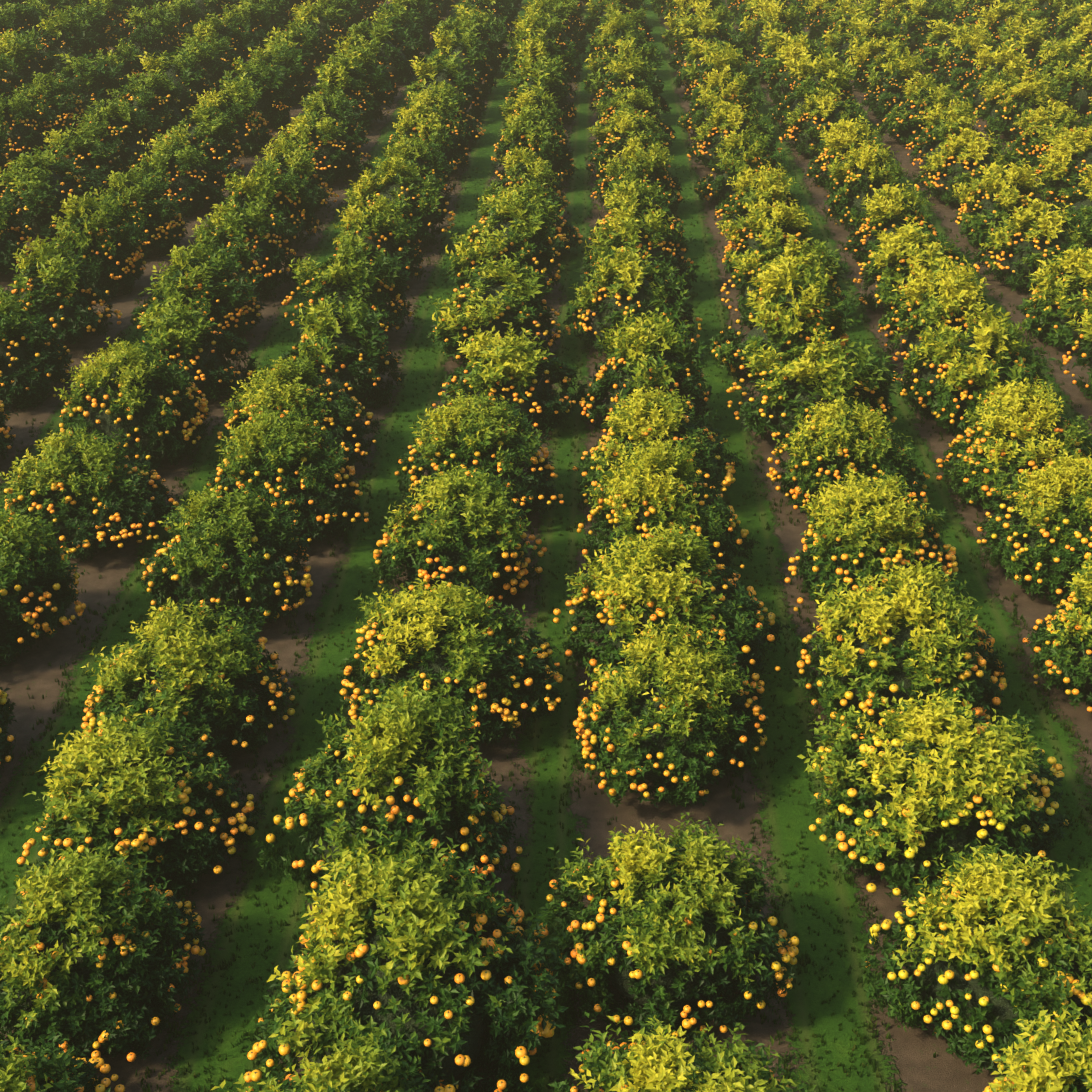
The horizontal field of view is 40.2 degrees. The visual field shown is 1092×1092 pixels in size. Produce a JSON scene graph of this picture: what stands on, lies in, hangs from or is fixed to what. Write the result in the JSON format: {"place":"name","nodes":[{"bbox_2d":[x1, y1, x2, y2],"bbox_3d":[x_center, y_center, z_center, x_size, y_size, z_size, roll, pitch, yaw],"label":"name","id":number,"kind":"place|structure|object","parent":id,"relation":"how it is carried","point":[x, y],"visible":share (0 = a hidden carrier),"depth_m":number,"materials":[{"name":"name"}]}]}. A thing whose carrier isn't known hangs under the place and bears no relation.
{"place":"outdoors","nodes":[
{"label":"outdoors","id":0,"kind":"place"},
{"bbox_2d":[0,0,1091,1091],"bbox_3d":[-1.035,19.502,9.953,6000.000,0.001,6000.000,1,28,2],"label":"ground","id":1,"kind":"structure","parent":0,"point":[906,1053],"depth_m":40.22,"materials":[{"name":"green plant"}]},
{"bbox_2d":[0,88,62,164],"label":"citrus tree","id":2,"kind":"object","parent":1,"relation":"on","point":[19,126],"visible":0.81,"depth_m":86.78,"materials":[{"name":"green plant"}]},
{"bbox_2d":[0,287,73,410],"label":"citrus tree","id":3,"kind":"object","parent":1,"relation":"on","point":[32,356],"visible":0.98,"depth_m":55.23,"materials":[{"name":"green plant"}]},
{"bbox_2d":[0,505,88,666],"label":"citrus tree","id":4,"kind":"object","parent":1,"relation":"on","point":[38,595],"visible":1,"depth_m":40.02,"materials":[{"name":"green plant"}]},
{"bbox_2d":[8,69,91,138],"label":"citrus tree","id":5,"kind":"object","parent":1,"relation":"on","point":[61,98],"visible":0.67,"depth_m":93.25,"materials":[{"name":"green plant"}]},
{"bbox_2d":[0,145,111,238],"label":"citrus tree","id":6,"kind":"object","parent":1,"relation":"on","point":[39,190],"visible":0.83,"depth_m":73.88,"materials":[{"name":"green plant"}]},
{"bbox_2d":[0,235,121,343],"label":"citrus tree","id":7,"kind":"object","parent":1,"relation":"on","point":[51,280],"visible":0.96,"depth_m":60.17,"materials":[{"name":"green plant"}]},
{"bbox_2d":[0,1022,124,1091],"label":"citrus tree","id":8,"kind":"object","parent":1,"relation":"on","point":[37,1070],"visible":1,"depth_m":24.89,"materials":[{"name":"green plant"}]},
{"bbox_2d":[25,8,99,77],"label":"citrus tree","id":9,"kind":"object","parent":1,"relation":"on","point":[61,39],"visible":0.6,"depth_m":110.57,"materials":[{"name":"green plant"}]},
{"bbox_2d":[38,120,133,195],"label":"citrus tree","id":10,"kind":"object","parent":1,"relation":"on","point":[81,146],"visible":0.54,"depth_m":80.18,"materials":[{"name":"green plant"}]},
{"bbox_2d":[0,426,180,562],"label":"citrus tree","id":11,"kind":"object","parent":1,"relation":"on","point":[83,495],"visible":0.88,"depth_m":44.96,"materials":[{"name":"green plant"}]},
{"bbox_2d":[51,186,148,299],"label":"citrus tree","id":12,"kind":"object","parent":1,"relation":"on","point":[113,255],"visible":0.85,"depth_m":65.94,"materials":[{"name":"green plant"}]},
{"bbox_2d":[0,845,206,1069],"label":"citrus tree","id":13,"kind":"object","parent":1,"relation":"on","point":[86,953],"visible":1,"depth_m":27.56,"materials":[{"name":"green plant"}]},
{"bbox_2d":[73,98,162,170],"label":"citrus tree","id":14,"kind":"object","parent":1,"relation":"on","point":[124,124],"visible":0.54,"depth_m":86.10,"materials":[{"name":"green plant"}]},
{"bbox_2d":[54,337,212,474],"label":"citrus tree","id":15,"kind":"object","parent":1,"relation":"on","point":[134,399],"visible":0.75,"depth_m":50.16,"materials":[{"name":"green plant"}]},
{"bbox_2d":[17,710,266,900],"bbox_3d":[-8.819,5.493,32.322,4.886,3.712,4.867,2,29,7],"label":"citrus tree","id":16,"kind":"object","parent":1,"relation":"on","point":[138,795],"visible":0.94,"depth_m":31.43,"materials":[{"name":"green plant"}]},
{"bbox_2d":[94,165,190,260],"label":"citrus tree","id":17,"kind":"object","parent":1,"relation":"on","point":[163,232],"visible":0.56,"depth_m":71.44,"materials":[{"name":"green plant"}]},
{"bbox_2d":[106,70,198,138],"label":"citrus tree","id":18,"kind":"object","parent":1,"relation":"on","point":[155,97],"visible":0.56,"depth_m":92.99,"materials":[{"name":"green plant"}]},
{"bbox_2d":[129,139,236,216],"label":"citrus tree","id":19,"kind":"object","parent":1,"relation":"on","point":[179,171],"visible":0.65,"depth_m":78.05,"materials":[{"name":"green plant"}]},
{"bbox_2d":[78,597,294,767],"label":"citrus tree","id":20,"kind":"object","parent":1,"relation":"on","point":[176,668],"visible":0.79,"depth_m":35.52,"materials":[{"name":"green plant"}]},
{"bbox_2d":[140,103,244,179],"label":"citrus tree","id":21,"kind":"object","parent":1,"relation":"on","point":[206,129],"visible":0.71,"depth_m":83.63,"materials":[{"name":"green plant"}]},
{"bbox_2d":[137,292,256,410],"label":"citrus tree","id":22,"kind":"object","parent":1,"relation":"on","point":[178,333],"visible":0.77,"depth_m":55.57,"materials":[{"name":"green plant"}]},
{"bbox_2d":[130,238,266,346],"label":"citrus tree","id":23,"kind":"object","parent":1,"relation":"on","point":[218,288],"visible":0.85,"depth_m":60.61,"materials":[{"name":"green plant"}]},
{"bbox_2d":[136,481,312,629],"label":"citrus tree","id":24,"kind":"object","parent":1,"relation":"on","point":[218,549],"visible":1,"depth_m":41.04,"materials":[{"name":"green plant"}]},
{"bbox_2d":[189,78,273,156],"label":"citrus tree","id":25,"kind":"object","parent":1,"relation":"on","point":[235,102],"visible":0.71,"depth_m":89.72,"materials":[{"name":"green plant"}]},
{"bbox_2d":[189,193,303,298],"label":"citrus tree","id":26,"kind":"object","parent":1,"relation":"on","point":[245,238],"visible":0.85,"depth_m":65.93,"materials":[{"name":"green plant"}]},
{"bbox_2d":[219,56,297,130],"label":"citrus tree","id":27,"kind":"object","parent":1,"relation":"on","point":[273,105],"visible":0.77,"depth_m":95.80,"materials":[{"name":"green plant"}]},
{"bbox_2d":[220,155,322,252],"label":"citrus tree","id":28,"kind":"object","parent":1,"relation":"on","point":[267,186],"visible":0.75,"depth_m":71.70,"materials":[{"name":"green plant"}]},
{"bbox_2d":[205,401,368,550],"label":"citrus tree","id":29,"kind":"object","parent":1,"relation":"on","point":[279,459],"visible":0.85,"depth_m":45.39,"materials":[{"name":"green plant"}]},
{"bbox_2d":[217,355,384,471],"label":"citrus tree","id":30,"kind":"object","parent":1,"relation":"on","point":[291,384],"visible":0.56,"depth_m":50.12,"materials":[{"name":"green plant"}]},
{"bbox_2d":[265,111,373,185],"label":"citrus tree","id":31,"kind":"object","parent":1,"relation":"on","point":[325,145],"visible":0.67,"depth_m":83.42,"materials":[{"name":"green plant"}]},
{"bbox_2d":[211,1029,457,1091],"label":"citrus tree","id":32,"kind":"object","parent":1,"relation":"on","point":[349,1070],"visible":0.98,"depth_m":24.03,"materials":[{"name":"green plant"}]},
{"bbox_2d":[271,292,406,409],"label":"citrus tree","id":33,"kind":"object","parent":1,"relation":"on","point":[348,352],"visible":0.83,"depth_m":54.87,"materials":[{"name":"green plant"}]},
{"bbox_2d":[282,238,412,344],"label":"citrus tree","id":34,"kind":"object","parent":1,"relation":"on","point":[354,273],"visible":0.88,"depth_m":60.36,"materials":[{"name":"green plant"}]},
{"bbox_2d":[304,52,393,132],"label":"citrus tree","id":35,"kind":"object","parent":1,"relation":"on","point":[342,77],"visible":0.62,"depth_m":95.22,"materials":[{"name":"green plant"}]},
{"bbox_2d":[332,191,423,293],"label":"citrus tree","id":36,"kind":"object","parent":1,"relation":"on","point":[370,225],"visible":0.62,"depth_m":66.69,"materials":[{"name":"green plant"}]},
{"bbox_2d":[251,679,521,904],"bbox_3d":[-3.418,5.199,31.919,5.791,4.620,5.741,0,28,-4],"label":"citrus tree","id":37,"kind":"object","parent":1,"relation":"on","point":[404,772],"visible":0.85,"depth_m":31.02,"materials":[{"name":"green plant"}]},
{"bbox_2d":[346,12,426,83],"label":"citrus tree","id":38,"kind":"object","parent":1,"relation":"on","point":[399,66],"visible":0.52,"depth_m":108.21,"materials":[{"name":"green plant"}]},
{"bbox_2d":[344,153,455,246],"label":"citrus tree","id":39,"kind":"object","parent":1,"relation":"on","point":[419,206],"visible":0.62,"depth_m":72.47,"materials":[{"name":"green plant"}]},
{"bbox_2d":[244,831,573,1091],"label":"citrus tree","id":40,"kind":"object","parent":1,"relation":"on","point":[405,956],"visible":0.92,"depth_m":26.54,"materials":[{"name":"green plant"}]},
{"bbox_2d":[387,94,471,174],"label":"citrus tree","id":41,"kind":"object","parent":1,"relation":"on","point":[425,122],"visible":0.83,"depth_m":84.70,"materials":[{"name":"green plant"}]},
{"bbox_2d":[403,51,487,119],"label":"citrus tree","id":42,"kind":"object","parent":1,"relation":"on","point":[438,73],"visible":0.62,"depth_m":97.36,"materials":[{"name":"green plant"}]},
{"bbox_2d":[336,576,563,749],"bbox_3d":[-2.399,2.698,37.429,5.655,3.812,5.228,-4,29,-7],"label":"citrus tree","id":43,"kind":"object","parent":1,"relation":"on","point":[459,654],"visible":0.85,"depth_m":36.53,"materials":[{"name":"green plant"}]},
{"bbox_2d":[367,462,546,607],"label":"citrus tree","id":44,"kind":"object","parent":1,"relation":"on","point":[455,529],"visible":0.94,"depth_m":42.11,"materials":[{"name":"green plant"}]},
{"bbox_2d":[395,386,563,518],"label":"citrus tree","id":45,"kind":"object","parent":1,"relation":"on","point":[471,433],"visible":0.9,"depth_m":46.81,"materials":[{"name":"green plant"}]},
{"bbox_2d":[426,252,560,369],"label":"citrus tree","id":46,"kind":"object","parent":1,"relation":"on","point":[507,292],"visible":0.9,"depth_m":58.81,"materials":[{"name":"green plant"}]},
{"bbox_2d":[445,189,560,298],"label":"citrus tree","id":47,"kind":"object","parent":1,"relation":"on","point":[514,225],"visible":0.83,"depth_m":65.23,"materials":[{"name":"green plant"}]},
{"bbox_2d":[432,322,589,431],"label":"citrus tree","id":48,"kind":"object","parent":1,"relation":"on","point":[511,370],"visible":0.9,"depth_m":53.13,"materials":[{"name":"green plant"}]},
{"bbox_2d":[477,175,582,260],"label":"citrus tree","id":49,"kind":"object","parent":1,"relation":"on","point":[560,238],"visible":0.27,"depth_m":71.23,"materials":[{"name":"green plant"}]},
{"bbox_2d":[491,100,575,185],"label":"citrus tree","id":50,"kind":"object","parent":1,"relation":"on","point":[541,137],"visible":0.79,"depth_m":82.23,"materials":[{"name":"green plant"}]},
{"bbox_2d":[498,53,577,124],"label":"citrus tree","id":51,"kind":"object","parent":1,"relation":"on","point":[550,79],"visible":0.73,"depth_m":95.74,"materials":[{"name":"green plant"}]},
{"bbox_2d":[0,157,1091,1091],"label":"grass tufts","id":52,"kind":"object","parent":1,"relation":"on","point":[231,961],"visible":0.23,"depth_m":37.85,"materials":[{"name":"green plant"}]},
{"bbox_2d":[584,107,672,183],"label":"citrus tree","id":53,"kind":"object","parent":1,"relation":"on","point":[628,126],"visible":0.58,"depth_m":83.88,"materials":[{"name":"green plant"}]},
{"bbox_2d":[588,49,671,125],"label":"citrus tree","id":54,"kind":"object","parent":1,"relation":"on","point":[625,74],"visible":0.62,"depth_m":96.44,"materials":[{"name":"green plant"}]},
{"bbox_2d":[562,246,701,357],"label":"citrus tree","id":55,"kind":"object","parent":1,"relation":"on","point":[626,283],"visible":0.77,"depth_m":59.71,"materials":[{"name":"green plant"}]},
{"bbox_2d":[591,135,685,211],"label":"citrus tree","id":56,"kind":"object","parent":1,"relation":"on","point":[639,162],"visible":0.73,"depth_m":77.65,"materials":[{"name":"green plant"}]},
{"bbox_2d":[580,200,699,297],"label":"citrus tree","id":57,"kind":"object","parent":1,"relation":"on","point":[636,234],"visible":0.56,"depth_m":65.51,"materials":[{"name":"green plant"}]},
{"bbox_2d":[579,308,712,432],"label":"citrus tree","id":58,"kind":"object","parent":1,"relation":"on","point":[637,356],"visible":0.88,"depth_m":52.88,"materials":[{"name":"green plant"}]},
{"bbox_2d":[573,384,742,503],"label":"citrus tree","id":59,"kind":"object","parent":1,"relation":"on","point":[641,419],"visible":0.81,"depth_m":47.48,"materials":[{"name":"green plant"}]},
{"bbox_2d":[534,812,798,1045],"bbox_3d":[2.324,7.149,29.165,5.122,3.782,4.815,-1,29,-4],"label":"citrus tree","id":60,"kind":"object","parent":1,"relation":"on","point":[675,925],"visible":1,"depth_m":28.28,"materials":[{"name":"green plant"}]},
{"bbox_2d":[577,439,759,591],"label":"citrus tree","id":61,"kind":"object","parent":1,"relation":"on","point":[665,487],"visible":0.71,"depth_m":42.72,"materials":[{"name":"green plant"}]},
{"bbox_2d":[553,519,789,703],"bbox_3d":[3.457,1.452,39.149,6.342,4.406,6.292,-3,29,-6],"label":"citrus tree","id":62,"kind":"object","parent":1,"relation":"on","point":[637,587],"visible":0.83,"depth_m":38.16,"materials":[{"name":"green plant"}]},
{"bbox_2d":[573,618,770,807],"bbox_3d":[2.946,3.823,35.262,4.687,3.866,5.268,2,27,7],"label":"citrus tree","id":63,"kind":"object","parent":1,"relation":"on","point":[668,724],"visible":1,"depth_m":34.42,"materials":[{"name":"green plant"}]},
{"bbox_2d":[548,1012,821,1091],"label":"citrus tree","id":64,"kind":"object","parent":1,"relation":"on","point":[654,1063],"visible":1,"depth_m":24.39,"materials":[{"name":"green plant"}]},
{"bbox_2d":[677,65,766,136],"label":"citrus tree","id":65,"kind":"object","parent":1,"relation":"on","point":[714,96],"visible":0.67,"depth_m":91.94,"materials":[{"name":"green plant"}]},
{"bbox_2d":[685,101,781,174],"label":"citrus tree","id":66,"kind":"object","parent":1,"relation":"on","point":[727,120],"visible":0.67,"depth_m":85.95,"materials":[{"name":"green plant"}]},
{"bbox_2d":[694,126,790,204],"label":"citrus tree","id":67,"kind":"object","parent":1,"relation":"on","point":[735,157],"visible":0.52,"depth_m":78.88,"materials":[{"name":"green plant"}]},
{"bbox_2d":[715,159,806,235],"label":"citrus tree","id":68,"kind":"object","parent":1,"relation":"on","point":[770,187],"visible":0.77,"depth_m":73.31,"materials":[{"name":"green plant"}]},
{"bbox_2d":[716,198,833,286],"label":"citrus tree","id":69,"kind":"object","parent":1,"relation":"on","point":[766,228],"visible":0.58,"depth_m":67.40,"materials":[{"name":"green plant"}]},
{"bbox_2d":[721,233,847,320],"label":"citrus tree","id":70,"kind":"object","parent":1,"relation":"on","point":[747,265],"visible":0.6,"depth_m":62.70,"materials":[{"name":"green plant"}]},
{"bbox_2d":[707,256,863,384],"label":"citrus tree","id":71,"kind":"object","parent":1,"relation":"on","point":[786,312],"visible":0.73,"depth_m":56.62,"materials":[{"name":"green plant"}]},
{"bbox_2d":[726,329,900,448],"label":"citrus tree","id":72,"kind":"object","parent":1,"relation":"on","point":[805,379],"visible":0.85,"depth_m":51.38,"materials":[{"name":"green plant"}]},
{"bbox_2d":[766,47,862,133],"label":"citrus tree","id":73,"kind":"object","parent":1,"relation":"on","point":[835,74],"visible":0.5,"depth_m":94.55,"materials":[{"name":"green plant"}]},
{"bbox_2d":[779,87,875,158],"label":"citrus tree","id":74,"kind":"object","parent":1,"relation":"on","point":[822,111],"visible":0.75,"depth_m":88.89,"materials":[{"name":"green plant"}]},
{"bbox_2d":[766,396,930,517],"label":"citrus tree","id":75,"kind":"object","parent":1,"relation":"on","point":[839,438],"visible":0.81,"depth_m":46.73,"materials":[{"name":"green plant"}]},
{"bbox_2d":[823,138,907,233],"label":"citrus tree","id":76,"kind":"object","parent":1,"relation":"on","point":[874,169],"visible":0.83,"depth_m":75.66,"materials":[{"name":"green plant"}]},
{"bbox_2d":[785,468,957,610],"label":"citrus tree","id":77,"kind":"object","parent":1,"relation":"on","point":[862,528],"visible":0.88,"depth_m":41.69,"materials":[{"name":"green plant"}]},
{"bbox_2d":[845,180,939,264],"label":"citrus tree","id":78,"kind":"object","parent":1,"relation":"on","point":[892,210],"visible":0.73,"depth_m":69.73,"materials":[{"name":"green plant"}]},
{"bbox_2d":[793,558,1009,746],"bbox_3d":[9.044,2.378,37.562,5.379,4.282,6.323,1,28,4],"label":"citrus tree","id":79,"kind":"object","parent":1,"relation":"on","point":[907,633],"visible":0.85,"depth_m":36.21,"materials":[{"name":"green plant"}]},
{"bbox_2d":[862,49,942,119],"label":"citrus tree","id":80,"kind":"object","parent":1,"relation":"on","point":[885,96],"visible":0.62,"depth_m":98.06,"materials":[{"name":"green plant"}]},
{"bbox_2d":[853,215,976,316],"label":"citrus tree","id":81,"kind":"object","parent":1,"relation":"on","point":[902,253],"visible":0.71,"depth_m":63.47,"materials":[{"name":"green plant"}]},
{"bbox_2d":[875,73,958,144],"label":"citrus tree","id":82,"kind":"object","parent":1,"relation":"on","point":[922,95],"visible":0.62,"depth_m":91.34,"materials":[{"name":"green plant"}]},
{"bbox_2d":[797,687,1074,899],"bbox_3d":[8.728,4.923,33.071,6.026,3.994,6.579,5,30,9],"label":"citrus tree","id":83,"kind":"object","parent":1,"relation":"on","point":[923,790],"visible":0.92,"depth_m":31.75,"materials":[{"name":"green plant"}]},
{"bbox_2d":[877,255,994,373],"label":"citrus tree","id":84,"kind":"object","parent":1,"relation":"on","point":[945,297],"visible":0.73,"depth_m":58.37,"materials":[{"name":"green plant"}]},
{"bbox_2d":[905,94,981,174],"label":"citrus tree","id":85,"kind":"object","parent":1,"relation":"on","point":[949,120],"visible":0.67,"depth_m":85.27,"materials":[{"name":"green plant"}]},
{"bbox_2d":[911,127,1025,207],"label":"citrus tree","id":86,"kind":"object","parent":1,"relation":"on","point":[962,166],"visible":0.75,"depth_m":79.59,"materials":[{"name":"green plant"}]},
{"bbox_2d":[856,838,1091,1077],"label":"citrus tree","id":87,"kind":"object","parent":1,"relation":"on","point":[1002,948],"visible":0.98,"depth_m":27.39,"materials":[{"name":"green plant"}]},
{"bbox_2d":[893,301,1056,439],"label":"citrus tree","id":88,"kind":"object","parent":1,"relation":"on","point":[952,382],"visible":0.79,"depth_m":52.83,"materials":[{"name":"green plant"}]},
{"bbox_2d":[951,39,1032,118],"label":"citrus tree","id":89,"kind":"object","parent":1,"relation":"on","point":[1008,65],"visible":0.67,"depth_m":98.64,"materials":[{"name":"green plant"}]},
{"bbox_2d":[952,161,1051,250],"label":"citrus tree","id":90,"kind":"object","parent":1,"relation":"on","point":[1002,192],"visible":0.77,"depth_m":72.80,"materials":[{"name":"green plant"}]},
{"bbox_2d":[936,375,1091,515],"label":"citrus tree","id":91,"kind":"object","parent":1,"relation":"on","point":[1018,428],"visible":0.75,"depth_m":47.38,"materials":[{"name":"green plant"}]},
{"bbox_2d":[973,65,1064,138],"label":"citrus tree","id":92,"kind":"object","parent":1,"relation":"on","point":[1011,100],"visible":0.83,"depth_m":92.16,"materials":[{"name":"green plant"}]},
{"bbox_2d":[968,198,1091,292],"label":"citrus tree","id":93,"kind":"object","parent":1,"relation":"on","point":[1046,236],"visible":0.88,"depth_m":67.16,"materials":[{"name":"green plant"}]},
{"bbox_2d":[976,445,1091,604],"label":"citrus tree","id":94,"kind":"object","parent":1,"relation":"on","point":[1048,538],"visible":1,"depth_m":42.73,"materials":[{"name":"green plant"}]},
{"bbox_2d":[983,1001,1091,1091],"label":"citrus tree","id":95,"kind":"object","parent":1,"relation":"on","point":[1055,1061],"visible":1,"depth_m":23.57,"materials":[{"name":"green plant"}]},
{"bbox_2d":[1008,97,1091,169],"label":"citrus tree","id":96,"kind":"object","parent":1,"relation":"on","point":[1038,130],"visible":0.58,"depth_m":85.92,"materials":[{"name":"green plant"}]},
{"bbox_2d":[1019,244,1091,348],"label":"citrus tree","id":97,"kind":"object","parent":1,"relation":"on","point":[1065,289],"visible":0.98,"depth_m":60.92,"materials":[{"name":"green plant"}]},
{"bbox_2d":[1021,555,1091,713],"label":"citrus tree","id":98,"kind":"object","parent":1,"relation":"on","point":[1061,643],"visible":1,"depth_m":37.98,"materials":[{"name":"green plant"}]},
{"bbox_2d":[1031,124,1091,203],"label":"citrus tree","id":99,"kind":"object","parent":1,"relation":"on","point":[1061,165],"visible":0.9,"depth_m":79.43,"materials":[{"name":"green plant"}]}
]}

